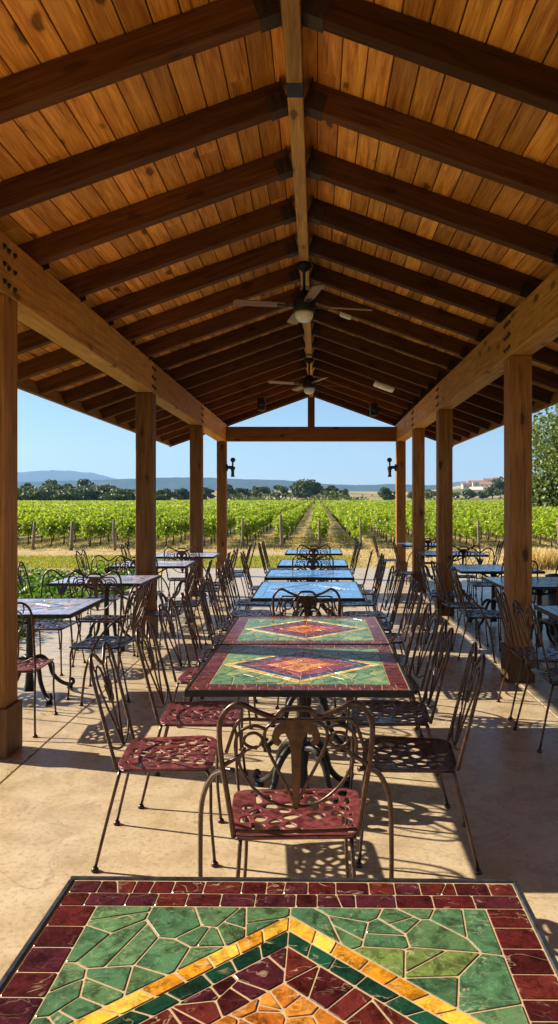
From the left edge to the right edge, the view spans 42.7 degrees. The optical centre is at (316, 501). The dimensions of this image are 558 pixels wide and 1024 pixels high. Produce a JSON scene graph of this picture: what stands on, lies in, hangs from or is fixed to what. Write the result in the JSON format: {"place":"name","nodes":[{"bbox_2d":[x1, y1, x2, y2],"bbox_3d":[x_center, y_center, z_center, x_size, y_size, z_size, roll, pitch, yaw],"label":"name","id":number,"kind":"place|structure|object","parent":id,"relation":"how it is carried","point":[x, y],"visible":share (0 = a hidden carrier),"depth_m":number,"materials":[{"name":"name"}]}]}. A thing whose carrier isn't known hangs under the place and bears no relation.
{"place":"outdoors","nodes":[
{"label":"outdoors","id":0,"kind":"place"},
{"bbox_2d":[18,470,115,481],"bbox_3d":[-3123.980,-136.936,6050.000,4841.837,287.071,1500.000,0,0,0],"label":"hills","id":1,"kind":"structure","parent":0,"point":[32,476],"depth_m":6062.14,"materials":[{"name":"blue"}]},
{"bbox_2d":[18,554,362,567],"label":"grass","id":2,"kind":"structure","parent":0,"point":[32,562],"depth_m":20.59,"materials":[{"name":"yellow plant"}]},
{"bbox_2d":[18,477,435,491],"bbox_3d":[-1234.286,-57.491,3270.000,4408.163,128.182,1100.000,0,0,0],"label":"hills","id":3,"kind":"structure","parent":0,"point":[173,483],"depth_m":3213.03,"materials":[{"name":"green plant"}]},
{"bbox_2d":[0,568,557,979],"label":"patio floor","id":4,"kind":"structure","parent":0,"point":[58,780],"depth_m":3.96,"materials":[{"name":"concrete"}]},
{"bbox_2d":[18,602,57,737],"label":"iron chair","id":5,"kind":"object","parent":4,"relation":"on","point":[33,666],"visible":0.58,"depth_m":4.93,"materials":[{"name":"paint"}]},
{"bbox_2d":[18,561,73,648],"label":"iron chair","id":6,"kind":"object","parent":4,"relation":"on","point":[20,579],"visible":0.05,"depth_m":7.98,"materials":[{"name":"paint"}]},
{"bbox_2d":[18,569,85,675],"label":"iron chair","id":7,"kind":"object","parent":4,"relation":"on","point":[56,625],"visible":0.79,"depth_m":6.96,"materials":[{"name":"paint"}]},
{"bbox_2d":[18,598,104,704],"bbox_3d":[-2.370,1.229,5.880,0.980,0.742,0.920,0,0,-1],"label":"mosaic table","id":8,"kind":"object","parent":4,"relation":"on","point":[50,608],"visible":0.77,"depth_m":5.86,"materials":[{"name":"metal"}]},
{"bbox_2d":[75,549,123,617],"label":"iron chair","id":9,"kind":"object","parent":4,"relation":"on","point":[82,560],"visible":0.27,"depth_m":9.94,"materials":[{"name":"paint"}]},
{"bbox_2d":[46,575,160,650],"bbox_3d":[-2.340,1.229,7.930,1.020,0.742,0.860,0,0,1],"label":"mosaic table","id":10,"kind":"object","parent":4,"relation":"on","point":[132,580],"visible":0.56,"depth_m":7.89,"materials":[{"name":"purple metal"}]},
{"bbox_2d":[80,555,127,634],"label":"iron chair","id":11,"kind":"object","parent":4,"relation":"on","point":[108,570],"visible":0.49,"depth_m":8.98,"materials":[{"name":"paint"}]},
{"bbox_2d":[68,570,143,666],"bbox_3d":[-2.123,1.130,7.130,0.768,0.939,0.578,0,0,4],"label":"iron armchair","id":12,"kind":"object","parent":4,"relation":"on","point":[94,581],"visible":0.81,"depth_m":6.91,"materials":[{"name":"paint"}]},
{"bbox_2d":[66,579,152,705],"bbox_3d":[-1.720,1.130,5.945,0.578,0.939,0.768,0,0,6],"label":"iron armchair","id":13,"kind":"object","parent":4,"relation":"on","point":[120,642],"visible":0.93,"depth_m":5.85,"materials":[{"name":"paint"}]},
{"bbox_2d":[113,555,170,629],"bbox_3d":[-2.250,1.130,9.150,0.768,0.939,0.578,0,0,0],"label":"iron armchair","id":14,"kind":"object","parent":4,"relation":"on","point":[126,593],"visible":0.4,"depth_m":8.91,"materials":[{"name":"paint"}]},
{"bbox_2d":[109,560,196,619],"bbox_3d":[-2.260,1.229,9.950,1.020,0.742,0.920,0,0,-1],"label":"mosaic table","id":15,"kind":"object","parent":4,"relation":"on","point":[164,565],"visible":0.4,"depth_m":9.78,"materials":[{"name":"tile"}]},
{"bbox_2d":[88,641,224,872],"bbox_3d":[-0.733,1.137,3.327,0.574,0.926,0.486,0,0,-4],"label":"iron chair","id":16,"kind":"object","parent":4,"relation":"on","point":[151,763],"visible":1,"depth_m":3.29,"materials":[{"name":"paint"}]},
{"bbox_2d":[136,564,197,656],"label":"iron chair","id":17,"kind":"object","parent":4,"relation":"on","point":[151,613],"visible":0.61,"depth_m":7.53,"materials":[{"name":"paint"}]},
{"bbox_2d":[159,559,211,644],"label":"iron chair","id":18,"kind":"object","parent":4,"relation":"on","point":[193,603],"visible":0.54,"depth_m":8.09,"materials":[{"name":"paint"}]},
{"bbox_2d":[161,547,210,609],"bbox_3d":[-2.000,1.130,10.800,0.768,0.939,0.578,0,0,0],"label":"iron armchair","id":19,"kind":"object","parent":4,"relation":"on","point":[181,554],"visible":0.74,"depth_m":10.58,"materials":[{"name":"paint"}]},
{"bbox_2d":[156,553,221,600],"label":"mosaic table","id":20,"kind":"object","parent":4,"relation":"on","point":[202,556],"visible":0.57,"depth_m":11.46,"materials":[{"name":"tile"}]},
{"bbox_2d":[135,619,247,808],"bbox_3d":[-0.683,1.137,3.958,0.574,0.926,0.486,0,0,-2],"label":"iron chair","id":21,"kind":"object","parent":4,"relation":"on","point":[187,718],"visible":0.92,"depth_m":3.93,"materials":[{"name":"paint"}]},
{"bbox_2d":[158,598,252,750],"bbox_3d":[-0.748,1.137,4.822,0.574,0.926,0.486,0,0,3],"label":"iron chair","id":22,"kind":"object","parent":4,"relation":"on","point":[190,672],"visible":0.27,"depth_m":4.81,"materials":[{"name":"paint"}]},
{"bbox_2d":[185,551,230,623],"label":"iron chair","id":23,"kind":"object","parent":4,"relation":"on","point":[217,589],"visible":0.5,"depth_m":9.51,"materials":[{"name":"paint"}]},
{"bbox_2d":[197,580,224,697],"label":"iron chair","id":24,"kind":"object","parent":4,"relation":"on","point":[216,640],"visible":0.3,"depth_m":6.01,"materials":[{"name":"paint"}]},
{"bbox_2d":[194,548,238,616],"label":"iron chair","id":25,"kind":"object","parent":4,"relation":"on","point":[232,562],"visible":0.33,"depth_m":10.13,"materials":[{"name":"paint"}]},
{"bbox_2d":[180,588,257,717],"bbox_3d":[-0.739,1.137,5.465,0.574,0.926,0.486,0,0,-5],"label":"iron chair","id":26,"kind":"object","parent":4,"relation":"on","point":[202,656],"visible":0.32,"depth_m":5.42,"materials":[{"name":"paint"}]},
{"bbox_2d":[205,572,232,647],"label":"iron chair","id":27,"kind":"object","parent":4,"relation":"on","point":[222,627],"visible":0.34,"depth_m":6.68,"materials":[{"name":"paint"}]},
{"bbox_2d":[214,544,251,600],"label":"iron chair","id":28,"kind":"object","parent":4,"relation":"on","point":[247,559],"visible":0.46,"depth_m":11.31,"materials":[{"name":"paint"}]},
{"bbox_2d":[217,565,272,633],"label":"iron chair","id":29,"kind":"object","parent":4,"relation":"on","point":[234,613],"visible":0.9,"depth_m":7.49,"materials":[{"name":"paint"}]},
{"bbox_2d":[224,559,274,621],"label":"iron chair","id":30,"kind":"object","parent":4,"relation":"on","point":[245,602],"visible":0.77,"depth_m":8.28,"materials":[{"name":"paint"}]},
{"bbox_2d":[240,551,283,615],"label":"iron chair","id":31,"kind":"object","parent":4,"relation":"on","point":[252,588],"visible":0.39,"depth_m":9.69,"materials":[{"name":"paint"}]},
{"bbox_2d":[261,540,293,581],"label":"iron chair","id":32,"kind":"object","parent":4,"relation":"on","point":[265,552],"visible":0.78,"depth_m":12.39,"materials":[{"name":"paint"}]},
{"bbox_2d":[0,0,557,758],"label":"pavilion","id":33,"kind":"structure","parent":4,"relation":"on","point":[178,178],"depth_m":4.99,"materials":[{"name":"brown wood"}]},
{"bbox_2d":[233,261,372,324],"bbox_3d":[-0.120,-1.968,6.720,0.997,0.555,0.997,0,0,33],"label":"ceiling fan","id":34,"kind":"object","parent":33,"relation":"hanging from","point":[303,305],"visible":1,"depth_m":6.65,"materials":[{"name":"brown wood"}]},
{"bbox_2d":[268,358,344,393],"bbox_3d":[-0.120,-1.968,11.200,0.997,0.555,0.997,0,0,23],"label":"ceiling fan","id":35,"kind":"object","parent":33,"relation":"hanging from","point":[309,382],"visible":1,"depth_m":11.13,"materials":[{"name":"brown wood"}]},
{"bbox_2d":[0,876,557,1023],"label":"mosaic table","id":36,"kind":"object","parent":4,"relation":"on","point":[178,950],"visible":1,"depth_m":1.35,"materials":[{"name":"tile"}]},
{"bbox_2d":[198,700,393,877],"bbox_3d":[-0.077,1.130,2.650,0.768,0.939,0.578,0,0,-1],"label":"iron armchair","id":37,"kind":"object","parent":4,"relation":"on","point":[295,730],"visible":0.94,"depth_m":2.48,"materials":[{"name":"paint"}]},
{"bbox_2d":[184,644,412,826],"bbox_3d":[-0.078,1.229,3.770,1.045,0.742,1.060,0,0,1],"label":"mosaic table","id":38,"kind":"object","parent":4,"relation":"on","point":[301,672],"visible":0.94,"depth_m":3.64,"materials":[{"name":"multicoloured tile"}]},
{"bbox_2d":[219,616,391,751],"bbox_3d":[-0.072,1.229,4.834,1.045,0.742,1.060,0,0,0],"label":"mosaic table","id":39,"kind":"object","parent":4,"relation":"on","point":[306,630],"visible":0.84,"depth_m":4.73,"materials":[{"name":"tile"}]},
{"bbox_2d":[261,588,352,708],"bbox_3d":[-0.080,1.130,5.750,0.768,0.939,0.578,0,0,0],"label":"iron armchair","id":40,"kind":"object","parent":4,"relation":"on","point":[306,601],"visible":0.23,"depth_m":5.49,"materials":[{"name":"paint"}]},
{"bbox_2d":[251,582,364,615],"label":"mosaic table","id":41,"kind":"object","parent":4,"relation":"on","point":[347,591],"visible":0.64,"depth_m":6.91,"materials":[{"name":"blue tile"}]},
{"bbox_2d":[264,570,353,615],"bbox_3d":[-0.085,1.229,8.530,1.020,0.742,0.930,0,0,0],"label":"mosaic table","id":42,"kind":"object","parent":4,"relation":"on","point":[310,575],"visible":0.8,"depth_m":8.43,"materials":[{"name":"blue tile"}]},
{"bbox_2d":[277,560,347,615],"bbox_3d":[-0.055,1.229,10.080,0.960,0.742,0.980,0,0,0],"label":"mosaic table","id":43,"kind":"object","parent":4,"relation":"on","point":[288,564],"visible":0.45,"depth_m":9.91,"materials":[{"name":"blue tile"}]},
{"bbox_2d":[285,554,340,615],"bbox_3d":[-0.050,1.130,9.310,0.768,0.939,0.578,0,0,0],"label":"iron armchair","id":44,"kind":"object","parent":4,"relation":"on","point":[312,562],"visible":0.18,"depth_m":9.05,"materials":[{"name":"paint"}]},
{"bbox_2d":[291,544,336,603],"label":"iron armchair","id":45,"kind":"object","parent":4,"relation":"on","point":[313,550],"visible":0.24,"depth_m":11.11,"materials":[{"name":"paint"}]},
{"bbox_2d":[285,550,342,581],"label":"mosaic table","id":46,"kind":"object","parent":4,"relation":"on","point":[333,552],"visible":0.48,"depth_m":12.09,"materials":[{"name":"blue tile"}]},
{"bbox_2d":[338,559,385,610],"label":"iron chair","id":47,"kind":"object","parent":4,"relation":"on","point":[372,603],"visible":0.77,"depth_m":8.22,"materials":[{"name":"paint"}]},
{"bbox_2d":[341,553,384,621],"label":"iron chair","id":48,"kind":"object","parent":4,"relation":"on","point":[370,592],"visible":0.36,"depth_m":9.31,"materials":[{"name":"paint"}]},
{"bbox_2d":[342,565,398,648],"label":"iron chair","id":49,"kind":"object","parent":4,"relation":"on","point":[380,615],"visible":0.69,"depth_m":7.42,"materials":[{"name":"paint"}]},
{"bbox_2d":[345,591,422,729],"bbox_3d":[0.496,1.137,5.271,0.574,0.926,0.486,0,0,8],"label":"iron chair","id":50,"kind":"object","parent":4,"relation":"on","point":[403,659],"visible":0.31,"depth_m":5.14,"materials":[{"name":"paint"}]},
{"bbox_2d":[344,603,439,762],"bbox_3d":[0.478,1.137,4.603,0.574,0.926,0.486,0,0,-3],"label":"iron chair","id":51,"kind":"object","parent":4,"relation":"on","point":[414,685],"visible":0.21,"depth_m":4.61,"materials":[{"name":"paint"}]},
{"bbox_2d":[380,572,404,653],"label":"iron chair","id":52,"kind":"object","parent":4,"relation":"on","point":[387,626],"visible":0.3,"depth_m":6.68,"materials":[{"name":"paint"}]},
{"bbox_2d":[348,619,453,808],"bbox_3d":[0.453,1.137,3.967,0.574,0.926,0.486,0,0,3],"label":"iron chair","id":53,"kind":"object","parent":4,"relation":"on","point":[391,717],"visible":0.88,"depth_m":3.92,"materials":[{"name":"paint"}]},
{"bbox_2d":[385,578,418,694],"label":"iron chair","id":54,"kind":"object","parent":4,"relation":"on","point":[396,638],"visible":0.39,"depth_m":6.13,"materials":[{"name":"paint"}]},
{"bbox_2d":[393,542,429,600],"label":"iron chair","id":55,"kind":"object","parent":4,"relation":"on","point":[399,563],"visible":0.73,"depth_m":11.77,"materials":[{"name":"paint"}]},
{"bbox_2d":[397,543,435,581],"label":"mosaic table","id":56,"kind":"object","parent":4,"relation":"on","point":[430,576],"visible":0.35,"depth_m":14.36,"materials":[{"name":"blue metal"}]},
{"bbox_2d":[355,642,485,874],"bbox_3d":[0.473,1.137,3.316,0.574,0.926,0.486,0,0,5],"label":"iron chair","id":57,"kind":"object","parent":4,"relation":"on","point":[427,747],"visible":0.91,"depth_m":3.26,"materials":[{"name":"paint"}]},
{"bbox_2d":[416,554,466,630],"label":"iron chair","id":58,"kind":"object","parent":4,"relation":"on","point":[450,594],"visible":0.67,"depth_m":9.03,"materials":[{"name":"paint"}]},
{"bbox_2d":[417,551,488,598],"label":"mosaic table","id":59,"kind":"object","parent":4,"relation":"on","point":[428,553],"visible":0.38,"depth_m":11.85,"materials":[{"name":"blue tile"}]},
{"bbox_2d":[435,545,482,602],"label":"iron armchair","id":60,"kind":"object","parent":4,"relation":"on","point":[462,551],"visible":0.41,"depth_m":10.96,"materials":[{"name":"paint"}]},
{"bbox_2d":[431,560,488,645],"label":"iron chair","id":61,"kind":"object","parent":4,"relation":"on","point":[452,605],"visible":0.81,"depth_m":8.06,"materials":[{"name":"paint"}]},
{"bbox_2d":[448,563,500,662],"bbox_3d":[1.690,1.130,7.452,0.578,0.939,0.768,0,0,2],"label":"iron armchair","id":62,"kind":"object","parent":4,"relation":"on","point":[480,613],"visible":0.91,"depth_m":7.42,"materials":[{"name":"paint"}]},
{"bbox_2d":[465,547,502,609],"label":"iron chair","id":63,"kind":"object","parent":4,"relation":"on","point":[479,583],"visible":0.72,"depth_m":10.42,"materials":[{"name":"paint"}]},
{"bbox_2d":[447,564,544,627],"bbox_3d":[2.300,1.229,9.280,1.040,0.742,0.980,0,0,0],"label":"mosaic table","id":64,"kind":"object","parent":4,"relation":"on","point":[493,570],"visible":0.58,"depth_m":9.23,"materials":[{"name":"blue tile"}]},
{"bbox_2d":[490,560,538,639],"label":"iron chair","id":65,"kind":"object","parent":4,"relation":"on","point":[494,598],"visible":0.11,"depth_m":8.31,"materials":[{"name":"paint"}]},
{"bbox_2d":[481,577,557,646],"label":"mosaic table","id":66,"kind":"object","parent":4,"relation":"on","point":[540,585],"visible":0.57,"depth_m":7.65,"materials":[{"name":"blue metal"}]},
{"bbox_2d":[494,587,557,719],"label":"iron chair","id":67,"kind":"object","parent":4,"relation":"on","point":[551,657],"visible":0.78,"depth_m":5.46,"materials":[{"name":"paint"}]},
{"bbox_2d":[512,599,557,752],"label":"iron chair","id":68,"kind":"object","parent":4,"relation":"on","point":[540,673],"visible":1,"depth_m":4.78,"materials":[{"name":"paint"}]},
{"bbox_2d":[534,605,557,619],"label":"mosaic table","id":69,"kind":"object","parent":4,"relation":"on","point":[551,611],"visible":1,"depth_m":5.69,"materials":[{"name":"blue metal"}]},
{"bbox_2d":[538,585,557,672],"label":"iron chair","id":70,"kind":"object","parent":4,"relation":"on","point":[552,621],"visible":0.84,"depth_m":6.83,"materials":[{"name":"paint"}]},
{"bbox_2d":[545,573,557,634],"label":"chair","id":71,"kind":"object","parent":4,"relation":"on","point":[551,599],"visible":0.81,"depth_m":8.56,"materials":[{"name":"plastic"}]},
{"bbox_2d":[18,389,556,484],"label":"sky","id":72,"kind":"structure","parent":0,"point":[51,435],"materials":[{"name":"blue"}]},
{"bbox_2d":[18,486,557,639],"bbox_3d":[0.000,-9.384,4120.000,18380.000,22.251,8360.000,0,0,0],"label":"ground","id":73,"kind":"structure","parent":0,"point":[303,527],"depth_m":28.79,"materials":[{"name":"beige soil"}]},
{"bbox_2d":[18,514,38,543],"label":"grapevine","id":74,"kind":"object","parent":73,"relation":"on","point":[27,521],"visible":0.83,"depth_m":28.26,"materials":[{"name":"green plant"}]},
{"bbox_2d":[19,487,55,500],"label":"tree","id":75,"kind":"object","parent":73,"relation":"on","point":[42,493],"visible":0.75,"depth_m":165.97,"materials":[{"name":"green plant"}]},
{"bbox_2d":[35,517,63,545],"bbox_3d":[-10.090,1.156,26.980,0.772,1.194,1.717,0,0,-1],"label":"grapevine","id":76,"kind":"object","parent":73,"relation":"on","point":[49,527],"visible":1,"depth_m":26.85,"materials":[{"name":"green plant"}]},
{"bbox_2d":[50,513,76,544],"bbox_3d":[-10.161,1.097,28.481,0.886,1.295,1.686,0,0,2],"label":"grapevine","id":77,"kind":"object","parent":73,"relation":"on","point":[62,519],"visible":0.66,"depth_m":28.50,"materials":[{"name":"green plant"}]},
{"bbox_2d":[50,488,90,500],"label":"tree","id":78,"kind":"object","parent":73,"relation":"on","point":[63,494],"visible":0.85,"depth_m":164.48,"materials":[{"name":"green plant"}]},
{"bbox_2d":[18,562,135,637],"bbox_3d":[-5.780,1.534,12.306,4.541,0.488,6.675,0,0,0],"label":"groundcover","id":79,"kind":"object","parent":73,"relation":"on","point":[35,582],"visible":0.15,"depth_m":13.04,"materials":[{"name":"green plant"}]},
{"bbox_2d":[72,485,102,499],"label":"tree","id":80,"kind":"object","parent":73,"relation":"on","point":[91,494],"visible":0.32,"depth_m":171.72,"materials":[{"name":"green plant"}]},
{"bbox_2d":[78,514,101,546],"bbox_3d":[-8.628,1.099,27.070,0.806,1.310,1.559,0,0,-10],"label":"grapevine","id":81,"kind":"object","parent":73,"relation":"on","point":[89,524],"visible":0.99,"depth_m":26.85,"materials":[{"name":"green plant"}]},
{"bbox_2d":[94,517,112,544],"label":"grapevine","id":82,"kind":"object","parent":73,"relation":"on","point":[103,522],"visible":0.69,"depth_m":28.30,"materials":[{"name":"green plant"}]},
{"bbox_2d":[98,488,133,500],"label":"tree","id":83,"kind":"object","parent":73,"relation":"on","point":[118,493],"visible":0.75,"depth_m":165.23,"materials":[{"name":"green plant"}]},
{"bbox_2d":[112,518,135,545],"bbox_3d":[-7.157,1.173,27.054,0.772,1.156,1.717,0,0,3],"label":"grapevine","id":84,"kind":"object","parent":73,"relation":"on","point":[127,528],"visible":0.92,"depth_m":26.88,"materials":[{"name":"green plant"}]},
{"bbox_2d":[156,516,177,546],"bbox_3d":[-5.735,1.149,26.999,0.772,1.209,1.717,0,0,1],"label":"grapevine","id":85,"kind":"object","parent":73,"relation":"on","point":[165,526],"visible":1,"depth_m":26.87,"materials":[{"name":"green plant"}]},
{"bbox_2d":[172,515,189,541],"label":"grapevine","id":86,"kind":"object","parent":73,"relation":"on","point":[183,526],"visible":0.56,"depth_m":29.94,"materials":[{"name":"green plant"}]},
{"bbox_2d":[174,488,189,499],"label":"tree","id":87,"kind":"object","parent":73,"relation":"on","point":[183,494],"visible":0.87,"depth_m":203.60,"materials":[{"name":"green plant"}]},
{"bbox_2d":[203,515,215,546],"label":"grapevine","id":88,"kind":"object","parent":73,"relation":"on","point":[208,525],"visible":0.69,"depth_m":27.12,"materials":[{"name":"green plant"}]},
{"bbox_2d":[233,515,253,546],"bbox_3d":[-2.855,1.121,27.284,0.806,1.263,1.559,0,0,-11],"label":"grapevine","id":89,"kind":"object","parent":73,"relation":"on","point":[247,525],"visible":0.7,"depth_m":27.02,"materials":[{"name":"green plant"}]},
{"bbox_2d":[250,486,271,499],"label":"tree","id":90,"kind":"object","parent":73,"relation":"on","point":[257,491],"visible":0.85,"depth_m":222.79,"materials":[{"name":"green plant"}]},
{"bbox_2d":[270,485,289,498],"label":"tree","id":91,"kind":"object","parent":73,"relation":"on","point":[283,489],"visible":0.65,"depth_m":228.65,"materials":[{"name":"green plant"}]},
{"bbox_2d":[271,514,294,538],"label":"grapevine","id":92,"kind":"object","parent":73,"relation":"on","point":[284,524],"visible":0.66,"depth_m":26.86,"materials":[{"name":"green plant"}]},
{"bbox_2d":[18,500,557,524],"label":"vineyard rows","id":93,"kind":"object","parent":73,"relation":"on","point":[303,506],"visible":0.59,"depth_m":69.92,"materials":[{"name":"green plant"}]},
{"bbox_2d":[289,478,322,498],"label":"oak tree","id":94,"kind":"object","parent":73,"relation":"on","point":[308,488],"visible":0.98,"depth_m":212.79,"materials":[{"name":"green plant"}]},
{"bbox_2d":[308,517,330,539],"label":"grapevine","id":95,"kind":"object","parent":73,"relation":"on","point":[323,528],"visible":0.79,"depth_m":26.70,"materials":[{"name":"green plant"}]},
{"bbox_2d":[213,490,503,504],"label":"scrub","id":96,"kind":"object","parent":73,"relation":"on","point":[315,497],"visible":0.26,"depth_m":202.22,"materials":[{"name":"green plant"}]},
{"bbox_2d":[346,516,370,539],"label":"grapevine","id":97,"kind":"object","parent":73,"relation":"on","point":[354,525],"visible":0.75,"depth_m":26.83,"materials":[{"name":"green plant"}]},
{"bbox_2d":[377,486,394,499],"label":"tree","id":98,"kind":"object","parent":73,"relation":"on","point":[385,493],"visible":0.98,"depth_m":213.57,"materials":[{"name":"green plant"}]},
{"bbox_2d":[425,517,435,542],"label":"grapevine","id":99,"kind":"object","parent":73,"relation":"on","point":[431,528],"visible":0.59,"depth_m":26.92,"materials":[{"name":"green plant"}]},
{"bbox_2d":[453,513,469,540],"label":"grapevine","id":100,"kind":"object","parent":73,"relation":"on","point":[457,520],"visible":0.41,"depth_m":29.87,"materials":[{"name":"green plant"}]},
{"bbox_2d":[461,517,486,545],"bbox_3d":[5.951,1.167,27.360,0.806,1.169,1.559,0,0,-8],"label":"grapevine","id":101,"kind":"object","parent":73,"relation":"on","point":[470,529],"visible":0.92,"depth_m":27.13,"materials":[{"name":"green plant"}]},
{"bbox_2d":[476,512,496,540],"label":"grapevine","id":102,"kind":"object","parent":73,"relation":"on","point":[484,522],"visible":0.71,"depth_m":31.14,"materials":[{"name":"green plant"}]},
{"bbox_2d":[491,476,503,498],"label":"tree","id":103,"kind":"object","parent":73,"relation":"on","point":[498,483],"visible":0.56,"depth_m":301.45,"materials":[{"name":"green plant"}]},
{"bbox_2d":[532,517,546,543],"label":"grapevine","id":104,"kind":"object","parent":73,"relation":"on","point":[538,527],"visible":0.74,"depth_m":28.32,"materials":[{"name":"green plant"}]},
{"bbox_2d":[532,403,557,506],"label":"broadleaf tree","id":105,"kind":"object","parent":73,"relation":"on","point":[548,459],"visible":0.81,"depth_m":57.86,"materials":[{"name":"green plant"}]},
{"bbox_2d":[532,466,557,506],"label":"broadleaf shrub","id":106,"kind":"object","parent":73,"relation":"on","point":[540,502],"visible":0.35,"depth_m":59.52,"materials":[{"name":"green plant"}]},
{"bbox_2d":[532,546,557,569],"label":"dry tuft","id":107,"kind":"object","parent":73,"relation":"on","point":[543,559],"visible":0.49,"depth_m":18.20,"materials":[{"name":"beige plant"}]},
{"bbox_2d":[540,517,556,546],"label":"grapevine","id":108,"kind":"object","parent":73,"relation":"on","point":[550,527],"visible":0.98,"depth_m":27.02,"materials":[{"name":"green plant"}]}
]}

